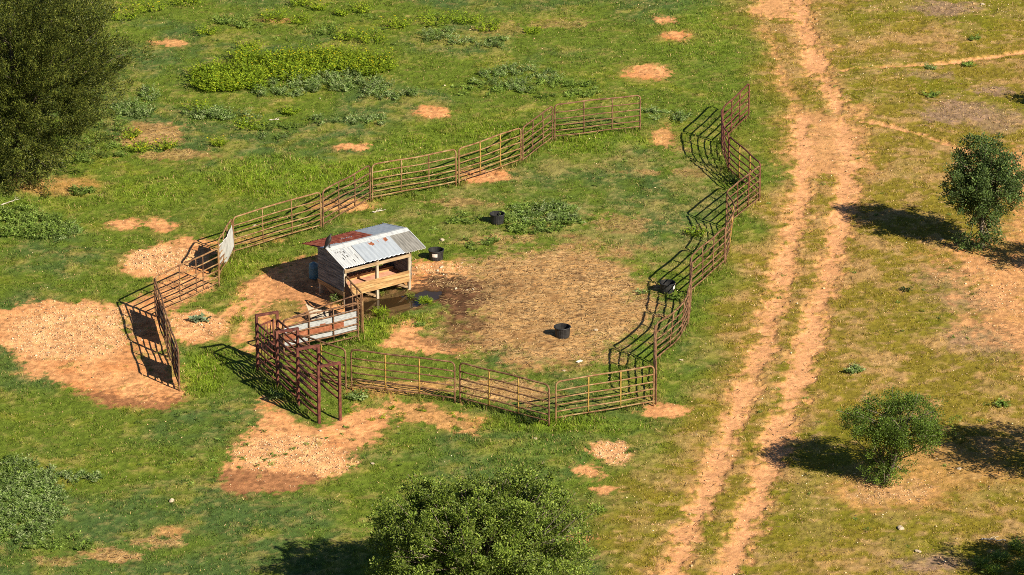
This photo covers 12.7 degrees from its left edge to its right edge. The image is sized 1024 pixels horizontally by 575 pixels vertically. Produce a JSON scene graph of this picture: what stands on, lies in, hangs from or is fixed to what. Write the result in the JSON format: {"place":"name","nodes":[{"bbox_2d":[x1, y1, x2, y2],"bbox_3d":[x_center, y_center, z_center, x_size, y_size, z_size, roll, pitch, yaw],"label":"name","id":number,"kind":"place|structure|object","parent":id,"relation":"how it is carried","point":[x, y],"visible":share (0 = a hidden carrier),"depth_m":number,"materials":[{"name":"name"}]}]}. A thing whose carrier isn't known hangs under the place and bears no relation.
{"place":"outdoors","nodes":[
{"label":"outdoors","id":0,"kind":"place"},
{"bbox_2d":[359,290,441,315],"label":"water","id":1,"kind":"structure","parent":0,"point":[399,303],"depth_m":162.23,"materials":[{"name":"brown liquid"}]},
{"bbox_2d":[0,0,1023,574],"bbox_3d":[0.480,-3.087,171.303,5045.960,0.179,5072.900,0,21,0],"label":"ground","id":2,"kind":"structure","parent":0,"point":[104,384],"depth_m":161.97,"materials":[{"name":"green plant"}]},
{"bbox_2d":[0,183,97,242],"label":"weeds","id":3,"kind":"object","parent":2,"relation":"on","point":[50,226],"visible":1,"depth_m":169.00,"materials":[{"name":"green plant"}]},
{"bbox_2d":[0,452,105,551],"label":"weeds","id":4,"kind":"object","parent":2,"relation":"on","point":[34,508],"visible":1,"depth_m":145.86,"materials":[{"name":"green plant"}]},
{"bbox_2d":[0,0,155,197],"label":"cedar tree","id":5,"kind":"object","parent":2,"relation":"on","point":[27,52],"visible":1,"depth_m":171.50,"materials":[{"name":"green plant"}]},
{"bbox_2d":[111,1,143,20],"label":"bush","id":6,"kind":"object","parent":2,"relation":"on","point":[130,15],"visible":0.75,"depth_m":191.79,"materials":[{"name":"green plant"}]},
{"bbox_2d":[120,126,142,138],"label":"bush","id":7,"kind":"object","parent":2,"relation":"on","point":[133,134],"visible":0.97,"depth_m":178.04,"materials":[{"name":"green plant"}]},
{"bbox_2d":[120,136,154,151],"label":"bush","id":8,"kind":"object","parent":2,"relation":"on","point":[141,148],"visible":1,"depth_m":176.82,"materials":[{"name":"green plant"}]},
{"bbox_2d":[125,0,173,11],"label":"bush","id":9,"kind":"object","parent":2,"relation":"on","point":[150,8],"visible":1,"depth_m":192.92,"materials":[{"name":"green plant"}]},
{"bbox_2d":[154,278,167,355],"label":"corral panel","id":10,"kind":"object","parent":2,"relation":"on","point":[160,310],"visible":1,"depth_m":159.09,"materials":[{"name":"brown metal"}]},
{"bbox_2d":[152,134,182,149],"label":"bush","id":11,"kind":"object","parent":2,"relation":"on","point":[167,146],"visible":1,"depth_m":176.96,"materials":[{"name":"green plant"}]},
{"bbox_2d":[167,319,179,390],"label":"corral panel","id":12,"kind":"object","parent":2,"relation":"on","point":[175,360],"visible":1,"depth_m":155.41,"materials":[{"name":"brown metal"}]},
{"bbox_2d":[169,0,204,6],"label":"bush","id":13,"kind":"object","parent":2,"relation":"on","point":[188,2],"visible":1,"depth_m":193.58,"materials":[{"name":"green plant"}]},
{"bbox_2d":[155,248,219,312],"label":"corral panel","id":14,"kind":"object","parent":2,"relation":"on","point":[195,274],"visible":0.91,"depth_m":162.16,"materials":[{"name":"brown metal"}]},
{"bbox_2d":[181,97,216,110],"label":"bush","id":15,"kind":"object","parent":2,"relation":"on","point":[202,106],"visible":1,"depth_m":181.00,"materials":[{"name":"green plant"}]},
{"bbox_2d":[188,312,211,322],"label":"weed","id":16,"kind":"object","parent":2,"relation":"on","point":[198,318],"visible":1,"depth_m":160.39,"materials":[{"name":"green plant"}]},
{"bbox_2d":[196,23,220,35],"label":"bush","id":17,"kind":"object","parent":2,"relation":"on","point":[211,31],"visible":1,"depth_m":189.99,"materials":[{"name":"green plant"}]},
{"bbox_2d":[207,136,228,145],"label":"bush","id":18,"kind":"object","parent":2,"relation":"on","point":[222,141],"visible":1,"depth_m":177.23,"materials":[{"name":"green plant"}]},
{"bbox_2d":[210,12,237,23],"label":"bush","id":19,"kind":"object","parent":2,"relation":"on","point":[223,20],"visible":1,"depth_m":191.49,"materials":[{"name":"green plant"}]},
{"bbox_2d":[218,219,233,272],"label":"corral panel","id":20,"kind":"object","parent":2,"relation":"on","point":[225,247],"visible":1,"depth_m":164.88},
{"bbox_2d":[231,14,255,27],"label":"bush","id":21,"kind":"object","parent":2,"relation":"on","point":[240,23],"visible":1,"depth_m":191.05,"materials":[{"name":"green plant"}]},
{"bbox_2d":[228,115,269,130],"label":"bush","id":22,"kind":"object","parent":2,"relation":"on","point":[247,124],"visible":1,"depth_m":179.18,"materials":[{"name":"green plant"}]},
{"bbox_2d":[235,38,264,51],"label":"bush","id":23,"kind":"object","parent":2,"relation":"on","point":[251,44],"visible":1,"depth_m":188.24,"materials":[{"name":"green plant"}]},
{"bbox_2d":[265,388,284,399],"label":"weed","id":24,"kind":"object","parent":2,"relation":"on","point":[279,394],"visible":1,"depth_m":154.00,"materials":[{"name":"green plant"}]},
{"bbox_2d":[258,6,294,21],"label":"bush","id":25,"kind":"object","parent":2,"relation":"on","point":[273,17],"visible":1,"depth_m":191.62,"materials":[{"name":"green plant"}]},
{"bbox_2d":[232,192,321,253],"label":"corral panel","id":26,"kind":"object","parent":2,"relation":"on","point":[291,227],"visible":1,"depth_m":167.38,"materials":[{"name":"brown metal"}]},
{"bbox_2d":[279,102,302,114],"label":"bush","id":27,"kind":"object","parent":2,"relation":"on","point":[288,110],"visible":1,"depth_m":180.78,"materials":[{"name":"green plant"}]},
{"bbox_2d":[183,37,400,91],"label":"flowering thicket","id":28,"kind":"object","parent":2,"relation":"on","point":[211,77],"visible":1,"depth_m":185.36,"materials":[{"name":"green plant"}]},
{"bbox_2d":[255,310,341,423],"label":"cattle alley","id":29,"kind":"structure","parent":2,"relation":"on","point":[277,355],"depth_m":153.79,"materials":[{"name":"brown metal"}]},
{"bbox_2d":[287,9,314,23],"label":"bush","id":30,"kind":"object","parent":2,"relation":"on","point":[299,19],"visible":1,"depth_m":191.51,"materials":[{"name":"green plant"}]},
{"bbox_2d":[290,0,312,5],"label":"bush","id":31,"kind":"object","parent":2,"relation":"on","point":[300,2],"visible":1,"depth_m":193.59,"materials":[{"name":"green plant"}]},
{"bbox_2d":[274,328,346,389],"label":"corral panel","id":32,"kind":"object","parent":2,"relation":"on","point":[344,357],"visible":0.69,"depth_m":154.98,"materials":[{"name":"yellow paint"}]},
{"bbox_2d":[309,262,317,279],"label":"plastic drum","id":33,"kind":"object","parent":2,"relation":"on","point":[313,270],"visible":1,"depth_m":164.06,"materials":[{"name":"blue plastic"}]},
{"bbox_2d":[305,303,328,319],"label":"loose sheet","id":34,"kind":"object","parent":2,"relation":"on","point":[316,314],"visible":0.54,"depth_m":160.62,"materials":[{"name":"white metal"}]},
{"bbox_2d":[308,0,330,9],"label":"bush","id":35,"kind":"object","parent":2,"relation":"on","point":[319,7],"visible":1,"depth_m":193.09,"materials":[{"name":"green plant"}]},
{"bbox_2d":[282,302,358,356],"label":"corral panel","id":36,"kind":"object","parent":2,"relation":"on","point":[333,325],"visible":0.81,"depth_m":157.95,"materials":[{"name":"paint"}]},
{"bbox_2d":[282,293,361,349],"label":"panel","id":37,"kind":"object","parent":2,"relation":"on","point":[360,308],"depth_m":158.50,"materials":[{"name":"metal"}]},
{"bbox_2d":[312,20,343,34],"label":"bush","id":38,"kind":"object","parent":2,"relation":"on","point":[328,30],"visible":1,"depth_m":190.18,"materials":[{"name":"green plant"}]},
{"bbox_2d":[327,292,342,304],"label":"weed","id":39,"kind":"object","parent":2,"relation":"on","point":[335,298],"visible":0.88,"depth_m":161.96,"materials":[{"name":"green plant"}]},
{"bbox_2d":[332,8,350,15],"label":"bush","id":40,"kind":"object","parent":2,"relation":"on","point":[342,12],"visible":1,"depth_m":192.39,"materials":[{"name":"green plant"}]},
{"bbox_2d":[332,25,359,39],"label":"bush","id":41,"kind":"object","parent":2,"relation":"on","point":[338,34],"visible":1,"depth_m":189.48,"materials":[{"name":"green plant"}]},
{"bbox_2d":[322,165,370,227],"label":"corral panel","id":42,"kind":"object","parent":2,"relation":"on","point":[354,196],"visible":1,"depth_m":169.97,"materials":[{"name":"brown metal"}]},
{"bbox_2d":[345,276,363,332],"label":"corral panel","id":43,"kind":"object","parent":2,"relation":"on","point":[348,292],"visible":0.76,"depth_m":159.85,"materials":[{"name":"brown metal"}]},
{"bbox_2d":[345,388,368,400],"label":"weed","id":44,"kind":"object","parent":2,"relation":"on","point":[354,396],"visible":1,"depth_m":153.90,"materials":[{"name":"green plant"}]},
{"bbox_2d":[346,0,374,12],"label":"bush","id":45,"kind":"object","parent":2,"relation":"on","point":[361,8],"visible":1,"depth_m":192.96,"materials":[{"name":"green plant"}]},
{"bbox_2d":[301,223,425,306],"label":"feeder shed","id":46,"kind":"structure","parent":2,"relation":"on","point":[390,247],"depth_m":162.48,"materials":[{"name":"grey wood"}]},
{"bbox_2d":[323,234,332,248],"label":"vulture","id":47,"kind":"object","parent":46,"relation":"on","point":[328,240],"visible":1,"depth_m":161.62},
{"bbox_2d":[351,24,387,42],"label":"bush","id":48,"kind":"object","parent":2,"relation":"on","point":[366,38],"visible":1,"depth_m":189.16,"materials":[{"name":"green plant"}]},
{"bbox_2d":[369,304,390,317],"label":"weed","id":49,"kind":"object","parent":2,"relation":"on","point":[383,311],"visible":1,"depth_m":160.82,"materials":[{"name":"green plant"}]},
{"bbox_2d":[69,23,693,163],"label":"weeds","id":50,"kind":"object","parent":2,"relation":"on","point":[314,86],"visible":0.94,"depth_m":183.09,"materials":[{"name":"green plant"}]},
{"bbox_2d":[380,14,413,28],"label":"bush","id":51,"kind":"object","parent":2,"relation":"on","point":[402,24],"visible":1,"depth_m":190.89,"materials":[{"name":"green plant"}]},
{"bbox_2d":[350,349,455,402],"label":"corral panel","id":52,"kind":"object","parent":2,"relation":"on","point":[418,373],"visible":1,"depth_m":153.88,"materials":[{"name":"brown paint"}]},
{"bbox_2d":[405,289,416,298],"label":"weed","id":53,"kind":"object","parent":2,"relation":"on","point":[410,295],"visible":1,"depth_m":162.64,"materials":[{"name":"green plant"}]},
{"bbox_2d":[371,149,456,200],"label":"corral panel","id":54,"kind":"object","parent":2,"relation":"on","point":[428,175],"visible":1,"depth_m":172.07,"materials":[{"name":"brown metal"}]},
{"bbox_2d":[411,321,425,326],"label":"weed","id":55,"kind":"object","parent":2,"relation":"on","point":[419,324],"visible":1,"depth_m":160.02,"materials":[{"name":"green plant"}]},
{"bbox_2d":[415,295,434,304],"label":"weed","id":56,"kind":"object","parent":2,"relation":"on","point":[424,301],"visible":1,"depth_m":161.99,"materials":[{"name":"green plant"}]},
{"bbox_2d":[428,247,443,260],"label":"feed tub","id":57,"kind":"object","parent":2,"relation":"on","point":[435,253],"visible":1,"depth_m":165.89,"materials":[{"name":"black rubber"}]},
{"bbox_2d":[417,6,458,25],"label":"bush","id":58,"kind":"object","parent":2,"relation":"on","point":[443,19],"visible":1,"depth_m":191.37,"materials":[{"name":"green plant"}]},
{"bbox_2d":[445,172,462,180],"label":"weed","id":59,"kind":"object","parent":2,"relation":"on","point":[450,179],"visible":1,"depth_m":173.56,"materials":[{"name":"green plant"}]},
{"bbox_2d":[448,5,484,24],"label":"bush","id":60,"kind":"object","parent":2,"relation":"on","point":[469,21],"visible":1,"depth_m":191.36,"materials":[{"name":"green plant"}]},
{"bbox_2d":[357,458,607,574],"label":"tree","id":61,"kind":"object","parent":2,"relation":"on","point":[470,531],"visible":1,"depth_m":136.10,"materials":[{"name":"green plant"}]},
{"bbox_2d":[474,16,502,31],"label":"bush","id":62,"kind":"object","parent":2,"relation":"on","point":[492,26],"visible":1,"depth_m":190.52,"materials":[{"name":"green plant"}]},
{"bbox_2d":[458,128,520,185],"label":"corral panel","id":63,"kind":"object","parent":2,"relation":"on","point":[479,157],"visible":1,"depth_m":173.90,"materials":[{"name":"yellow paint"}]},
{"bbox_2d":[490,211,504,224],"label":"feed tub","id":64,"kind":"object","parent":2,"relation":"on","point":[496,218],"visible":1,"depth_m":169.27,"materials":[{"name":"black rubber"}]},
{"bbox_2d":[459,362,549,425],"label":"corral panel","id":65,"kind":"object","parent":2,"relation":"on","point":[489,392],"visible":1,"depth_m":152.36,"materials":[{"name":"brown paint"}]},
{"bbox_2d":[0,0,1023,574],"bbox_3d":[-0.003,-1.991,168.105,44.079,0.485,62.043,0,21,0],"label":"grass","id":66,"kind":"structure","parent":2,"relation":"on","point":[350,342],"depth_m":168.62,"materials":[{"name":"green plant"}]},
{"bbox_2d":[1,0,1023,574],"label":"gravel","id":67,"kind":"structure","parent":2,"relation":"on","point":[79,322],"depth_m":159.25,"materials":[{"name":"beige gravel"}]},
{"bbox_2d":[447,197,585,250],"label":"weeds","id":68,"kind":"object","parent":2,"relation":"on","point":[563,208],"visible":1,"depth_m":169.60,"materials":[{"name":"green plant"}]},
{"bbox_2d":[50,1,988,547],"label":"weeds","id":69,"kind":"object","parent":2,"relation":"on","point":[188,481],"visible":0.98,"depth_m":153.99,"materials":[{"name":"green plant"}]},
{"bbox_2d":[516,406,544,423],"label":"bush","id":70,"kind":"object","parent":2,"relation":"on","point":[531,418],"visible":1,"depth_m":151.99,"materials":[{"name":"green plant"}]},
{"bbox_2d":[38,0,1023,574],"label":"straw litter","id":71,"kind":"object","parent":2,"relation":"on","point":[556,314],"visible":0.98,"depth_m":161.97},
{"bbox_2d":[523,25,540,34],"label":"bush","id":72,"kind":"object","parent":2,"relation":"on","point":[535,31],"visible":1,"depth_m":190.33,"materials":[{"name":"green plant"}]},
{"bbox_2d":[522,106,552,162],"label":"corral panel","id":73,"kind":"object","parent":2,"relation":"on","point":[542,128],"visible":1,"depth_m":176.38,"materials":[{"name":"brown metal"}]},
{"bbox_2d":[554,323,570,338],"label":"feed tub","id":74,"kind":"object","parent":2,"relation":"on","point":[562,330],"visible":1,"depth_m":158.85,"materials":[{"name":"black rubber"}]},
{"bbox_2d":[554,95,640,140],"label":"corral panel","id":75,"kind":"object","parent":2,"relation":"on","point":[611,112],"visible":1,"depth_m":178.20,"materials":[{"name":"brown metal"}]},
{"bbox_2d":[555,365,654,422],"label":"corral panel","id":76,"kind":"object","parent":2,"relation":"on","point":[588,392],"visible":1,"depth_m":152.38,"materials":[{"name":"brown paint"}]},
{"bbox_2d":[633,288,648,293],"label":"weed","id":77,"kind":"object","parent":2,"relation":"on","point":[640,291],"visible":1,"depth_m":162.93,"materials":[{"name":"green plant"}]},
{"bbox_2d":[653,325,656,404],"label":"corral panel","id":78,"kind":"object","parent":2,"relation":"on","point":[654,356],"visible":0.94,"depth_m":153.52,"materials":[{"name":"yellow paint"}]},
{"bbox_2d":[659,279,675,293],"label":"feed tub","id":79,"kind":"object","parent":2,"relation":"on","point":[667,286],"visible":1,"depth_m":162.86,"materials":[{"name":"black rubber"}]},
{"bbox_2d":[656,288,688,358],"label":"corral panel","id":80,"kind":"object","parent":2,"relation":"on","point":[685,313],"visible":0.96,"depth_m":157.86,"materials":[{"name":"brown metal"}]},
{"bbox_2d":[669,290,684,298],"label":"weed","id":81,"kind":"object","parent":2,"relation":"on","point":[673,297],"visible":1,"depth_m":162.36,"materials":[{"name":"green plant"}]},
{"bbox_2d":[688,258,692,318],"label":"corral panel","id":82,"kind":"object","parent":2,"relation":"on","point":[690,279],"visible":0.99,"depth_m":160.74,"materials":[{"name":"brown metal"}]},
{"bbox_2d":[684,224,709,236],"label":"weed","id":83,"kind":"object","parent":2,"relation":"on","point":[694,233],"visible":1,"depth_m":168.16,"materials":[{"name":"green plant"}]},
{"bbox_2d":[691,227,725,291],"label":"corral panel","id":84,"kind":"object","parent":2,"relation":"on","point":[713,238],"visible":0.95,"depth_m":164.10,"materials":[{"name":"brown metal"}]},
{"bbox_2d":[721,109,728,167],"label":"corral panel","id":85,"kind":"object","parent":2,"relation":"on","point":[723,136],"visible":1,"depth_m":175.44,"materials":[{"name":"brown metal"}]},
{"bbox_2d":[725,193,734,262],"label":"corral panel","id":86,"kind":"object","parent":2,"relation":"on","point":[730,223],"visible":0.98,"depth_m":166.62,"materials":[{"name":"yellow paint"}]},
{"bbox_2d":[722,84,749,136],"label":"corral panel","id":87,"kind":"object","parent":2,"relation":"on","point":[739,100],"visible":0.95,"depth_m":178.92,"materials":[{"name":"brown metal"}]},
{"bbox_2d":[728,172,751,183],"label":"bush","id":88,"kind":"object","parent":2,"relation":"on","point":[734,181],"visible":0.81,"depth_m":173.43,"materials":[{"name":"green plant"}]},
{"bbox_2d":[726,166,759,217],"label":"corral panel","id":89,"kind":"object","parent":2,"relation":"on","point":[747,196],"visible":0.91,"depth_m":170.25,"materials":[{"name":"brown metal"}]},
{"bbox_2d":[728,137,760,196],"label":"corral panel","id":90,"kind":"object","parent":2,"relation":"on","point":[738,164],"visible":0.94,"depth_m":173.06,"materials":[{"name":"yellow paint"}]},
{"bbox_2d":[843,362,865,374],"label":"weed","id":91,"kind":"object","parent":2,"relation":"on","point":[857,368],"visible":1,"depth_m":156.08,"materials":[{"name":"green plant"}]},
{"bbox_2d":[834,385,961,487],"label":"tree","id":92,"kind":"object","parent":2,"relation":"on","point":[894,436],"visible":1,"depth_m":146.50,"materials":[{"name":"green plant"}]},
{"bbox_2d":[900,286,912,291],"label":"weed","id":93,"kind":"object","parent":2,"relation":"on","point":[903,288],"visible":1,"depth_m":163.12,"materials":[{"name":"green plant"}]},
{"bbox_2d":[924,62,936,69],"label":"weed","id":94,"kind":"object","parent":2,"relation":"on","point":[929,66],"visible":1,"depth_m":185.94,"materials":[{"name":"green plant"}]},
{"bbox_2d":[922,89,940,97],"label":"weed","id":95,"kind":"object","parent":2,"relation":"on","point":[934,94],"visible":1,"depth_m":182.80,"materials":[{"name":"green plant"}]},
{"bbox_2d":[852,50,1023,164],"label":"footpath","id":96,"kind":"structure","parent":2,"relation":"on","point":[893,126],"depth_m":186.26,"materials":[{"name":"soil"}]},
{"bbox_2d":[961,59,976,66],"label":"weed","id":97,"kind":"object","parent":2,"relation":"on","point":[968,63],"visible":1,"depth_m":186.33,"materials":[{"name":"green plant"}]},
{"bbox_2d":[969,33,981,39],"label":"weed","id":98,"kind":"object","parent":2,"relation":"on","point":[977,37],"visible":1,"depth_m":189.35,"materials":[{"name":"green plant"}]},
{"bbox_2d":[936,130,1023,253],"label":"tree","id":99,"kind":"object","parent":2,"relation":"on","point":[978,194],"visible":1,"depth_m":165.73,"materials":[{"name":"green plant"}]},
{"bbox_2d":[970,554,993,572],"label":"grass clump","id":100,"kind":"object","parent":2,"relation":"on","point":[980,561],"visible":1,"depth_m":141.46,"materials":[{"name":"green plant"}]},
{"bbox_2d":[980,562,1003,574],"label":"grass clump","id":101,"kind":"object","parent":2,"relation":"on","point":[992,571],"visible":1,"depth_m":140.91,"materials":[{"name":"green plant"}]},
{"bbox_2d":[981,536,1005,540],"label":"fallen branch","id":102,"kind":"object","parent":2,"relation":"on","point":[992,539],"visible":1,"depth_m":143.31,"materials":[{"name":"grey wood"}]},
{"bbox_2d":[988,548,1011,563],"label":"grass clump","id":103,"kind":"object","parent":2,"relation":"on","point":[1004,554],"visible":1,"depth_m":141.91,"materials":[{"name":"green plant"}]},
{"bbox_2d":[992,396,1010,407],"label":"weed","id":104,"kind":"object","parent":2,"relation":"on","point":[999,403],"visible":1,"depth_m":153.38,"materials":[{"name":"green plant"}]},
{"bbox_2d":[1007,535,1023,552],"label":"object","id":105,"kind":"object","parent":2,"relation":"on","point":[1017,543],"visible":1,"depth_m":142.64,"materials":[{"name":"green plant"}]},
{"bbox_2d":[1013,556,1023,572],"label":"grass clump","id":106,"kind":"object","parent":2,"relation":"on","point":[1019,563],"visible":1,"depth_m":141.25,"materials":[{"name":"green plant"}]},
{"bbox_2d":[650,0,877,574],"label":"dirt track","id":107,"kind":"structure","parent":0,"point":[746,392],"depth_m":161.08,"materials":[{"name":"soil"}]}
]}

